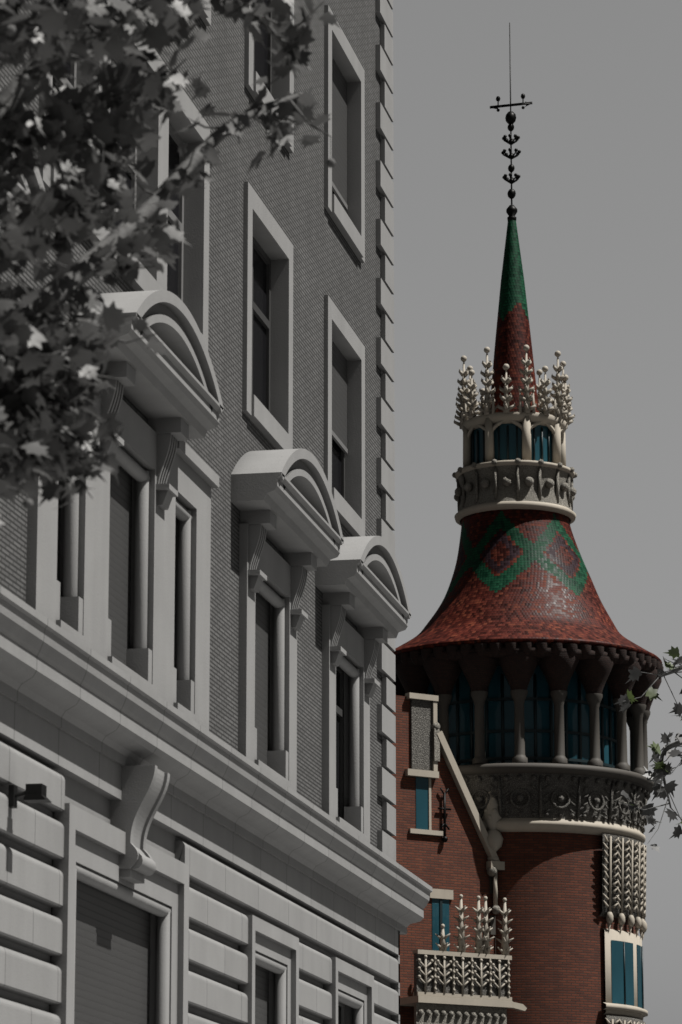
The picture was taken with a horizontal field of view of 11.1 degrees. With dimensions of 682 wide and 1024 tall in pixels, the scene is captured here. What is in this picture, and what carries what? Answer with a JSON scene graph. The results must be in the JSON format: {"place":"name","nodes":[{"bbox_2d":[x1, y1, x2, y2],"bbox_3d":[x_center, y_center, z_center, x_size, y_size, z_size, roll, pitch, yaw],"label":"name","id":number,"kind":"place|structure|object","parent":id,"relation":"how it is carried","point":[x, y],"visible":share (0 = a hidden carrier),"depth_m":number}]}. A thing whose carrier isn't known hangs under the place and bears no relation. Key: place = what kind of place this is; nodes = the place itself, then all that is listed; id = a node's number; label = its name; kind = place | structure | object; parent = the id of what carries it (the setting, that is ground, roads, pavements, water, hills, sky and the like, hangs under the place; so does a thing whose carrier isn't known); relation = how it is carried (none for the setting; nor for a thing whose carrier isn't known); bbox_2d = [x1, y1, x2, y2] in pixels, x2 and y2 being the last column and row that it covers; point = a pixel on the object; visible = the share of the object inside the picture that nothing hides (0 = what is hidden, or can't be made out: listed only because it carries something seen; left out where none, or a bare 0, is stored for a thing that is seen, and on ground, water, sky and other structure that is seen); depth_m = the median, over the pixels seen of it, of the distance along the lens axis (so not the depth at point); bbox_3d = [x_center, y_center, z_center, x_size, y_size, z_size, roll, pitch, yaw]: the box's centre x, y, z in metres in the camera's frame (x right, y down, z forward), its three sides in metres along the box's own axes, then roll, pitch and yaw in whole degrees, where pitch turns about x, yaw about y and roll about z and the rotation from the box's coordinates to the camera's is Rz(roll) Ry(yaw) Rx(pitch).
{"place":"outdoors","nodes":[
{"label":"outdoors","id":0,"kind":"place"},
{"bbox_2d":[0,0,340,524],"bbox_3d":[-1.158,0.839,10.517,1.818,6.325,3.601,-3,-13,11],"label":"tree","id":1,"kind":"object","parent":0,"point":[44,447],"depth_m":10.98},
{"bbox_2d":[0,0,381,847],"bbox_3d":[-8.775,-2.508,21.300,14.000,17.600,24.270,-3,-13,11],"label":"brick wall","id":2,"kind":"structure","parent":0,"point":[286,184],"depth_m":27.29},
{"bbox_2d":[52,0,347,1023],"bbox_3d":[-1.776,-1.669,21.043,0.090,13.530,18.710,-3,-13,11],"label":"windows","id":3,"kind":"structure","parent":2,"relation":"in","point":[112,958],"depth_m":22.85},
{"bbox_2d":[391,695,493,1023],"bbox_3d":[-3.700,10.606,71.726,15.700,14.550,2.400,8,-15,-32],"label":"brick wall","id":4,"kind":"structure","parent":0,"point":[456,862],"depth_m":74.90},
{"bbox_2d":[400,692,526,1023],"bbox_3d":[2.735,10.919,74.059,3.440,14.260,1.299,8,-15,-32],"label":"decorative stone trim","id":5,"kind":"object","parent":4,"relation":"attached to","point":[460,986],"visible":1,"depth_m":74.17},
{"bbox_2d":[392,0,681,1023],"label":"sky","id":6,"kind":"structure","parent":0,"point":[597,200]},
{"bbox_2d":[613,646,681,853],"bbox_3d":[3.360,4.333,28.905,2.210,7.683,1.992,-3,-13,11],"label":"tree","id":7,"kind":"object","parent":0,"point":[661,768],"depth_m":29.95},
{"label":"ground","id":8,"kind":"structure","parent":0,"visible":0},
{"bbox_2d":[0,0,431,1023],"bbox_3d":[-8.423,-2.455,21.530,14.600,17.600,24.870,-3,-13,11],"label":"building stone trim","id":9,"kind":"structure","parent":8,"relation":"on","point":[134,780],"depth_m":23.91},
{"bbox_2d":[494,832,635,1023],"bbox_3d":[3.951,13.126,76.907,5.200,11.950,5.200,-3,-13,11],"label":"tower wall","id":10,"kind":"structure","parent":8,"relation":"on","point":[550,887],"depth_m":75.39},
{"bbox_2d":[458,763,653,842],"bbox_3d":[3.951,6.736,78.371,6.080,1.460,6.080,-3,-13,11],"label":"punxes tower frieze","id":11,"kind":"object","parent":10,"relation":"on","point":[557,797],"visible":0.45,"depth_m":75.80},
{"bbox_2d":[392,642,663,774],"bbox_3d":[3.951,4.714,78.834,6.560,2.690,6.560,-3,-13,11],"label":"tower gallery","id":12,"kind":"object","parent":11,"relation":"on","point":[525,702],"visible":0.73,"depth_m":76.62},
{"bbox_2d":[392,509,661,663],"bbox_3d":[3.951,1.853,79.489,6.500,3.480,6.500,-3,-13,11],"label":"conical roof","id":13,"kind":"structure","parent":12,"relation":"on","point":[520,575],"depth_m":77.97},
{"bbox_2d":[452,345,576,525],"bbox_3d":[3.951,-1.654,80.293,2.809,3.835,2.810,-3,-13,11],"label":"turret lantern","id":14,"kind":"object","parent":13,"relation":"on","point":[514,459],"visible":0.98,"depth_m":79.31},
{"bbox_2d":[490,220,538,412],"bbox_3d":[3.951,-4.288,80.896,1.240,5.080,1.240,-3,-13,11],"label":"spire","id":15,"kind":"structure","parent":14,"relation":"on","point":[513,337],"depth_m":80.56},
{"bbox_2d":[490,22,531,219],"bbox_3d":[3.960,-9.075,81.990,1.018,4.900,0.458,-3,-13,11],"label":"finial","id":16,"kind":"object","parent":15,"relation":"on","point":[511,209],"visible":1,"depth_m":81.82},
{"bbox_2d":[600,834,647,1023],"bbox_3d":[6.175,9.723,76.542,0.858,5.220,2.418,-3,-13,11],"label":"punxes tower side bay","id":17,"kind":"object","parent":10,"relation":"attached to","point":[624,859],"visible":1,"depth_m":76.19}
]}

